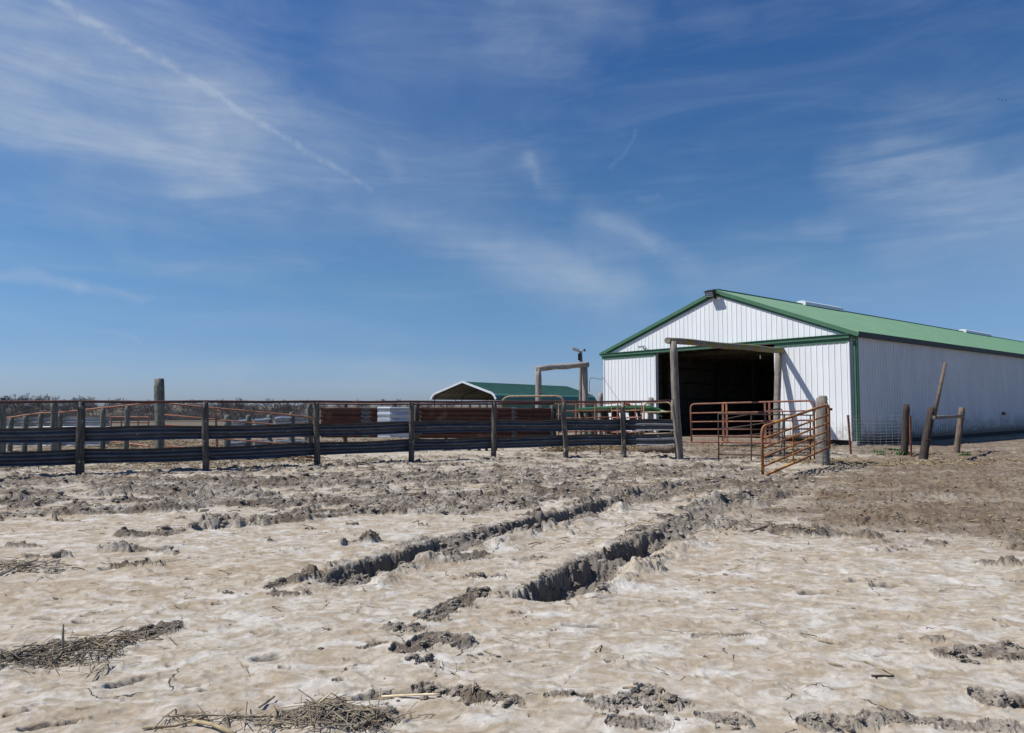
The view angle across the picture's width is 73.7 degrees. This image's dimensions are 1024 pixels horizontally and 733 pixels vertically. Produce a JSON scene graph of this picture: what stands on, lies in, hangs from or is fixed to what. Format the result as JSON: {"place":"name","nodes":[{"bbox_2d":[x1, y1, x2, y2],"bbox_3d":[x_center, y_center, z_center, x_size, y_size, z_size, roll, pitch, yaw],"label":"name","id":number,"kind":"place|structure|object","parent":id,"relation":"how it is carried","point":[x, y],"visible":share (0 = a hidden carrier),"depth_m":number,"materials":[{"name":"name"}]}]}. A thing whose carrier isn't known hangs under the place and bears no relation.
{"place":"outdoors","nodes":[
{"label":"outdoors","id":0,"kind":"place"},
{"bbox_2d":[0,405,1023,732],"bbox_3d":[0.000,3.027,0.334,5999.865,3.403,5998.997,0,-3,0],"label":"ground","id":1,"kind":"structure","parent":0,"point":[918,601],"depth_m":5.44,"materials":[{"name":"beige soil"}]},
{"bbox_2d":[0,397,6,451],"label":"fence post","id":2,"kind":"object","parent":1,"relation":"on","point":[3,418],"visible":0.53,"depth_m":17.40,"materials":[{"name":"grey wood"}]},
{"bbox_2d":[0,396,24,416],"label":"bare tree","id":3,"kind":"object","parent":1,"relation":"on","point":[15,408],"visible":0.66,"depth_m":149.85,"materials":[{"name":"grey plant"}]},
{"bbox_2d":[7,394,23,413],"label":"bare tree","id":4,"kind":"object","parent":1,"relation":"on","point":[22,397],"visible":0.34,"depth_m":158.37,"materials":[{"name":"grey plant"}]},
{"bbox_2d":[0,559,37,575],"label":"dry stalk","id":5,"kind":"object","parent":1,"relation":"on","point":[11,569],"visible":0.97,"depth_m":6.08,"materials":[{"name":"plant"}]},
{"bbox_2d":[10,393,65,416],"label":"bare tree","id":6,"kind":"object","parent":1,"relation":"on","point":[37,404],"visible":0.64,"depth_m":148.53,"materials":[{"name":"grey plant"}]},
{"bbox_2d":[21,395,62,416],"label":"bare tree","id":7,"kind":"object","parent":1,"relation":"on","point":[40,405],"visible":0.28,"depth_m":159.25,"materials":[{"name":"grey plant"}]},
{"bbox_2d":[50,403,57,449],"bbox_3d":[-11.913,1.871,17.776,0.228,1.940,0.179,0,-3,0],"label":"fence post","id":8,"kind":"object","parent":1,"relation":"on","point":[54,421],"visible":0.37,"depth_m":17.74,"materials":[{"name":"grey wood"}]},
{"bbox_2d":[58,397,91,414],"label":"bare tree","id":9,"kind":"object","parent":1,"relation":"on","point":[70,405],"visible":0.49,"depth_m":148.62,"materials":[{"name":"grey plant"}]},
{"bbox_2d":[6,403,153,451],"bbox_3d":[-14.850,2.088,21.573,7.164,1.923,0.264,0,-3,0],"label":"pipe fence","id":10,"kind":"object","parent":1,"relation":"on","point":[25,421],"visible":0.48,"depth_m":21.55,"materials":[{"name":"brown metal"}]},
{"bbox_2d":[66,396,94,415],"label":"bare tree","id":11,"kind":"object","parent":1,"relation":"on","point":[85,404],"visible":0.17,"depth_m":158.16,"materials":[{"name":"grey plant"}]},
{"bbox_2d":[85,399,100,415],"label":"bare tree","id":12,"kind":"object","parent":1,"relation":"on","point":[93,405],"visible":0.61,"depth_m":154.08,"materials":[{"name":"grey plant"}]},
{"bbox_2d":[102,403,116,413],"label":"bare tree","id":13,"kind":"object","parent":1,"relation":"on","point":[109,408],"visible":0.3,"depth_m":166.54,"materials":[{"name":"grey plant"}]},
{"bbox_2d":[96,398,131,417],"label":"bare tree","id":14,"kind":"object","parent":1,"relation":"on","point":[113,404],"visible":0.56,"depth_m":148.61,"materials":[{"name":"grey plant"}]},
{"bbox_2d":[110,416,149,446],"bbox_3d":[-14.447,2.553,26.003,1.493,1.186,9.951,2,-4,-30],"label":"pipe pen panel","id":15,"kind":"object","parent":1,"relation":"on","point":[138,422],"visible":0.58,"depth_m":29.89,"materials":[{"name":"metal"}]},
{"bbox_2d":[120,403,140,414],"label":"bare tree","id":16,"kind":"object","parent":1,"relation":"on","point":[131,408],"visible":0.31,"depth_m":156.09,"materials":[{"name":"grey plant"}]},
{"bbox_2d":[133,404,153,420],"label":"bare tree","id":17,"kind":"object","parent":1,"relation":"on","point":[142,410],"visible":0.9,"depth_m":150.85,"materials":[{"name":"grey plant"}]},
{"bbox_2d":[154,378,164,447],"bbox_3d":[-9.292,1.583,17.987,0.318,2.540,0.257,0,-3,0],"label":"tall post","id":18,"kind":"object","parent":1,"relation":"on","point":[159,394],"visible":0.62,"depth_m":17.92,"materials":[{"name":"grey wood"}]},
{"bbox_2d":[150,405,177,418],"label":"bare tree","id":19,"kind":"object","parent":1,"relation":"on","point":[170,409],"visible":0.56,"depth_m":150.70,"materials":[{"name":"grey plant"}]},
{"bbox_2d":[142,715,207,728],"bbox_3d":[-1.563,1.660,3.171,0.277,0.016,0.044,2,-4,-25],"label":"dry stalk","id":20,"kind":"object","parent":1,"relation":"on","point":[169,726],"visible":1,"depth_m":3.15,"materials":[{"name":"plant"}]},
{"bbox_2d":[176,403,192,418],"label":"bare tree","id":21,"kind":"object","parent":1,"relation":"on","point":[183,408],"visible":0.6,"depth_m":158.10,"materials":[{"name":"grey plant"}]},
{"bbox_2d":[182,403,201,419],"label":"bare tree","id":22,"kind":"object","parent":1,"relation":"on","point":[200,404],"visible":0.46,"depth_m":148.69,"materials":[{"name":"grey plant"}]},
{"bbox_2d":[198,508,208,511],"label":"dry stalk","id":23,"kind":"object","parent":1,"relation":"on","point":[202,510],"visible":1,"depth_m":9.41,"materials":[{"name":"beige plant"}]},
{"bbox_2d":[189,403,220,414],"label":"bare tree","id":24,"kind":"object","parent":1,"relation":"on","point":[209,408],"visible":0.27,"depth_m":159.89,"materials":[{"name":"grey plant"}]},
{"bbox_2d":[192,719,236,732],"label":"dry stalk","id":25,"kind":"object","parent":1,"relation":"on","point":[216,726],"visible":1,"depth_m":3.14,"materials":[{"name":"plant"}]},
{"bbox_2d":[218,399,244,418],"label":"bare tree","id":26,"kind":"object","parent":1,"relation":"on","point":[226,404],"visible":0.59,"depth_m":152.34,"materials":[{"name":"grey plant"}]},
{"bbox_2d":[164,403,313,457],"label":"fence","id":27,"kind":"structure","parent":1,"relation":"on","point":[216,419],"depth_m":18.25,"materials":[{"name":"metal"}]},
{"bbox_2d":[233,397,248,419],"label":"bare tree","id":28,"kind":"object","parent":1,"relation":"on","point":[241,406],"visible":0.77,"depth_m":149.84,"materials":[{"name":"grey plant"}]},
{"bbox_2d":[64,629,435,732],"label":"bright straw","id":29,"kind":"object","parent":1,"relation":"on","point":[265,722],"visible":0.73,"depth_m":3.31,"materials":[{"name":"beige plant"}]},
{"bbox_2d":[243,405,258,417],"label":"bare tree","id":30,"kind":"object","parent":1,"relation":"on","point":[255,409],"visible":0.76,"depth_m":148.89,"materials":[{"name":"grey plant"}]},
{"bbox_2d":[244,400,261,414],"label":"bare tree","id":31,"kind":"object","parent":1,"relation":"on","point":[253,406],"visible":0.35,"depth_m":164.91,"materials":[{"name":"grey plant"}]},
{"bbox_2d":[251,398,273,411],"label":"bare tree","id":32,"kind":"object","parent":1,"relation":"on","point":[266,404],"visible":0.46,"depth_m":167.43,"materials":[{"name":"grey plant"}]},
{"bbox_2d":[223,409,306,446],"bbox_3d":[-8.198,2.292,23.081,0.270,1.684,3.859,-1,-4,25],"label":"guardrail pen","id":33,"kind":"object","parent":1,"relation":"on","point":[278,420],"visible":0.41,"depth_m":22.96,"materials":[{"name":"grey metal"}]},
{"bbox_2d":[258,695,274,708],"bbox_3d":[-1.224,1.675,3.409,0.015,0.019,0.117,-1,-3,21],"label":"dry stalk","id":34,"kind":"object","parent":1,"relation":"on","point":[265,702],"visible":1,"depth_m":3.40,"materials":[{"name":"plant"}]},
{"bbox_2d":[269,404,279,415],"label":"bare tree","id":35,"kind":"object","parent":1,"relation":"on","point":[274,408],"visible":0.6,"depth_m":155.46,"materials":[{"name":"grey plant"}]},
{"bbox_2d":[275,399,288,415],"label":"bare tree","id":36,"kind":"object","parent":1,"relation":"on","point":[279,406],"visible":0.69,"depth_m":150.24,"materials":[{"name":"grey plant"}]},
{"bbox_2d":[278,403,304,413],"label":"bare tree","id":37,"kind":"object","parent":1,"relation":"on","point":[290,407],"visible":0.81,"depth_m":150.08,"materials":[{"name":"grey plant"}]},
{"bbox_2d":[288,403,313,414],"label":"bare tree","id":38,"kind":"object","parent":1,"relation":"on","point":[303,410],"visible":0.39,"depth_m":159.93,"materials":[{"name":"grey plant"}]},
{"bbox_2d":[6,406,597,420],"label":"scrub","id":39,"kind":"object","parent":1,"relation":"on","point":[174,418],"visible":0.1,"depth_m":152.69,"materials":[{"name":"brown plant"}]},
{"bbox_2d":[306,404,312,442],"bbox_3d":[-6.914,2.212,23.370,0.259,1.881,0.221,0,-3,0],"label":"fence post","id":40,"kind":"object","parent":1,"relation":"on","point":[309,410],"visible":0.41,"depth_m":23.32,"materials":[{"name":"grey wood"}]},
{"bbox_2d":[0,399,680,474],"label":"guardrail fence","id":41,"kind":"object","parent":1,"relation":"on","point":[79,456],"visible":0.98,"depth_m":16.50,"materials":[{"name":"grey metal"}]},
{"bbox_2d":[353,714,385,728],"bbox_3d":[-0.668,1.666,3.214,0.022,0.024,0.191,-2,-4,36],"label":"dry stalk","id":42,"kind":"object","parent":1,"relation":"on","point":[367,722],"visible":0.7,"depth_m":3.19,"materials":[{"name":"plant"}]},
{"bbox_2d":[381,693,439,697],"bbox_3d":[-0.522,1.693,3.510,0.316,0.047,0.017,-1,-3,11],"label":"dry stalk","id":43,"kind":"object","parent":1,"relation":"on","point":[406,695],"visible":1,"depth_m":3.50,"materials":[{"name":"beige plant"}]},
{"bbox_2d":[309,400,555,450],"bbox_3d":[-2.555,2.065,21.897,7.987,2.006,0.700,0,-3,0],"label":"sheet fence","id":44,"kind":"object","parent":1,"relation":"on","point":[470,413],"visible":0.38,"depth_m":21.96,"materials":[{"name":"metal"}]},
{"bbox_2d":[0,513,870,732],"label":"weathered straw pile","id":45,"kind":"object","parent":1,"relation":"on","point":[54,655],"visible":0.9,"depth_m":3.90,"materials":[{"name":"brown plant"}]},
{"bbox_2d":[61,624,63,649],"bbox_3d":[-2.675,1.626,4.066,0.023,0.178,0.015,-1,-3,23],"label":"dry stalk","id":46,"kind":"object","parent":45,"relation":"on","point":[62,640],"visible":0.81,"depth_m":4.06,"materials":[{"name":"plant"}]},
{"bbox_2d":[0,437,1023,728],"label":"straw litter","id":47,"kind":"object","parent":1,"relation":"on","point":[630,449],"visible":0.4,"depth_m":16.35,"materials":[{"name":"brown plant"}]},
{"bbox_2d":[0,461,1023,732],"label":"mud clods","id":48,"kind":"object","parent":1,"relation":"on","point":[354,485],"visible":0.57,"depth_m":10.36,"materials":[{"name":"soil"}]},
{"bbox_2d":[430,381,596,419],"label":"carport","id":49,"kind":"object","parent":1,"relation":"on","point":[462,390],"visible":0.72,"depth_m":48.30,"materials":[{"name":"teal metal"}]},
{"bbox_2d":[19,557,1023,732],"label":"mud clods","id":50,"kind":"object","parent":1,"relation":"on","point":[621,696],"visible":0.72,"depth_m":3.58,"materials":[{"name":"soil"}]},
{"bbox_2d":[162,714,282,716],"bbox_3d":[-1.385,1.676,3.268,0.559,0.036,0.026,0,-3,-5],"label":"dry stalk","id":51,"kind":"object","parent":50,"relation":"on","point":[211,715],"visible":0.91,"depth_m":3.25,"materials":[{"name":"plant"}]},
{"bbox_2d":[501,395,564,447],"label":"tan gate","id":52,"kind":"structure","parent":1,"relation":"on","point":[504,398],"depth_m":23.67,"materials":[{"name":"beige metal"}]},
{"bbox_2d":[535,362,588,433],"bbox_3d":[2.069,1.606,28.250,2.367,3.629,0.280,1,-3,-17],"label":"log portal","id":53,"kind":"object","parent":1,"relation":"on","point":[538,377],"visible":0.65,"depth_m":28.29,"materials":[{"name":"brown wood"}]},
{"bbox_2d":[572,348,585,433],"bbox_3d":[3.236,1.380,32.897,0.660,4.594,0.328,0,-3,0],"label":"light pole","id":54,"kind":"object","parent":1,"relation":"on","point":[580,359],"visible":0.56,"depth_m":32.94,"materials":[{"name":"grey wood"}]},
{"bbox_2d":[558,403,610,447],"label":"corral gate","id":55,"kind":"structure","parent":1,"relation":"on","point":[594,417],"depth_m":22.88,"materials":[{"name":"brown metal"}]},
{"bbox_2d":[599,418,600,454],"bbox_3d":[2.619,2.251,20.305,0.047,1.457,0.045,0,-3,0],"label":"steel stake","id":56,"kind":"object","parent":1,"relation":"on","point":[599,445],"visible":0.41,"depth_m":20.29,"materials":[{"name":"metal"}]},
{"bbox_2d":[598,393,602,433],"bbox_3d":[3.953,2.358,30.468,0.253,2.373,0.241,0,-3,0],"label":"stub post","id":57,"kind":"object","parent":1,"relation":"on","point":[600,396],"visible":0.34,"depth_m":30.43,"materials":[{"name":"grey wood"}]},
{"bbox_2d":[574,403,666,433],"bbox_3d":[4.247,2.213,27.311,3.671,1.610,1.257,0,-3,0],"label":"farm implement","id":58,"kind":"object","parent":1,"relation":"on","point":[629,406],"visible":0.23,"depth_m":26.91,"materials":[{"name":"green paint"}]},
{"bbox_2d":[611,403,641,447],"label":"corral gate","id":59,"kind":"structure","parent":1,"relation":"on","point":[635,417],"depth_m":22.42,"materials":[{"name":"red metal"}]},
{"bbox_2d":[648,397,653,432],"bbox_3d":[5.495,2.289,27.082,0.248,2.136,0.240,1,-3,-23],"label":"stub post","id":60,"kind":"object","parent":1,"relation":"on","point":[650,415],"visible":0.3,"depth_m":27.02,"materials":[{"name":"grey wood"}]},
{"bbox_2d":[638,446,674,452],"bbox_3d":[4.311,2.471,20.318,1.118,0.220,0.215,-1,-3,22],"label":"fallen log","id":61,"kind":"object","parent":1,"relation":"on","point":[663,449],"visible":0.86,"depth_m":20.23,"materials":[{"name":"brown wood"}]},
{"bbox_2d":[643,402,672,452],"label":"rounded gate","id":62,"kind":"structure","parent":1,"relation":"on","point":[644,412],"depth_m":21.51,"materials":[{"name":"beige metal"}]},
{"bbox_2d":[664,337,784,457],"bbox_3d":[7.554,1.078,22.824,0.457,4.120,10.342,-2,-4,37],"label":"log portal","id":63,"kind":"object","parent":1,"relation":"on","point":[674,342],"visible":0.81,"depth_m":20.98,"materials":[{"name":"grey wood"}]},
{"bbox_2d":[722,408,782,444],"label":"leaning gate","id":64,"kind":"structure","parent":1,"relation":"on","point":[752,425],"depth_m":23.01,"materials":[{"name":"brown metal"}]},
{"bbox_2d":[690,400,815,443],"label":"pipe gate","id":65,"kind":"structure","parent":1,"relation":"on","point":[764,420],"depth_m":21.47,"materials":[{"name":"red metal"}]},
{"bbox_2d":[749,524,771,532],"bbox_3d":[2.922,1.900,8.021,0.383,0.065,0.030,2,-4,-29],"label":"dry stalk","id":66,"kind":"object","parent":1,"relation":"on","point":[759,528],"visible":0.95,"depth_m":7.99,"materials":[{"name":"beige plant"}]},
{"bbox_2d":[718,413,814,462],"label":"stock gate","id":67,"kind":"structure","parent":1,"relation":"on","point":[751,445],"depth_m":17.57,"materials":[{"name":"brown metal"}]},
{"bbox_2d":[779,415,811,454],"bbox_3d":[7.932,2.158,19.310,0.343,1.536,1.597,0,-3,-7],"label":"hurdle","id":68,"kind":"object","parent":1,"relation":"on","point":[782,426],"visible":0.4,"depth_m":18.93,"materials":[{"name":"metal"}]},
{"bbox_2d":[599,289,1023,445],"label":"barn","id":69,"kind":"structure","parent":1,"relation":"on","point":[852,365],"depth_m":30.25,"materials":[{"name":"white metal"}]},
{"bbox_2d":[603,356,656,432],"bbox_3d":[5.717,1.362,33.300,0.090,3.615,3.396,2,-4,-38],"label":"sliding door","id":70,"kind":"structure","parent":69,"relation":"in","point":[634,378],"depth_m":33.26,"materials":[{"name":"white metal"}]},
{"bbox_2d":[774,342,852,440],"bbox_3d":[11.416,0.957,26.020,0.090,3.615,2.987,2,-4,-38],"label":"sliding door","id":71,"kind":"structure","parent":69,"relation":"in","point":[809,372],"depth_m":25.83,"materials":[{"name":"white metal"}]},
{"bbox_2d":[815,396,830,465],"bbox_3d":[7.690,1.756,16.905,0.344,2.069,0.344,0,-3,0],"label":"gate post","id":72,"kind":"object","parent":1,"relation":"on","point":[824,457],"visible":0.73,"depth_m":16.80,"materials":[{"name":"grey wood"}]},
{"bbox_2d":[760,404,832,475],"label":"pipe gate","id":73,"kind":"structure","parent":72,"relation":"attached to","point":[792,428],"depth_m":15.10,"materials":[{"name":"brown metal"}]},
{"bbox_2d":[847,415,911,455],"bbox_3d":[10.727,2.116,20.012,1.568,1.397,1.272,-1,-3,22],"label":"wire fence","id":74,"kind":"object","parent":1,"relation":"on","point":[880,444],"visible":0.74,"depth_m":20.53,"materials":[{"name":"grey metal"}]},
{"bbox_2d":[871,675,893,676],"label":"dry stalk","id":75,"kind":"object","parent":1,"relation":"on","point":[882,675],"visible":1,"depth_m":3.73,"materials":[{"name":"brown plant"}]},
{"bbox_2d":[891,451,913,454],"bbox_3d":[11.429,2.531,20.015,0.735,0.107,0.520,2,-4,-26],"label":"weed tuft","id":76,"kind":"object","parent":1,"relation":"on","point":[901,453],"visible":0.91,"depth_m":19.98,"materials":[{"name":"green plant"}]},
{"bbox_2d":[901,404,909,455],"bbox_3d":[11.558,2.040,20.078,0.310,1.865,0.194,0,-3,0],"label":"creosote post","id":77,"kind":"object","parent":1,"relation":"on","point":[905,429],"visible":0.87,"depth_m":20.02,"materials":[{"name":"brown wood"}]},
{"bbox_2d":[919,362,964,459],"bbox_3d":[12.422,1.453,19.432,0.697,2.980,4.625,-3,-4,44],"label":"timber brace","id":78,"kind":"object","parent":1,"relation":"on","point":[931,415],"visible":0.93,"depth_m":17.98,"materials":[{"name":"brown wood"}]},
{"bbox_2d":[0,0,1023,405],"label":"sky","id":79,"kind":"structure","parent":0,"point":[249,200],"materials":[{"name":"blue"}]}
]}

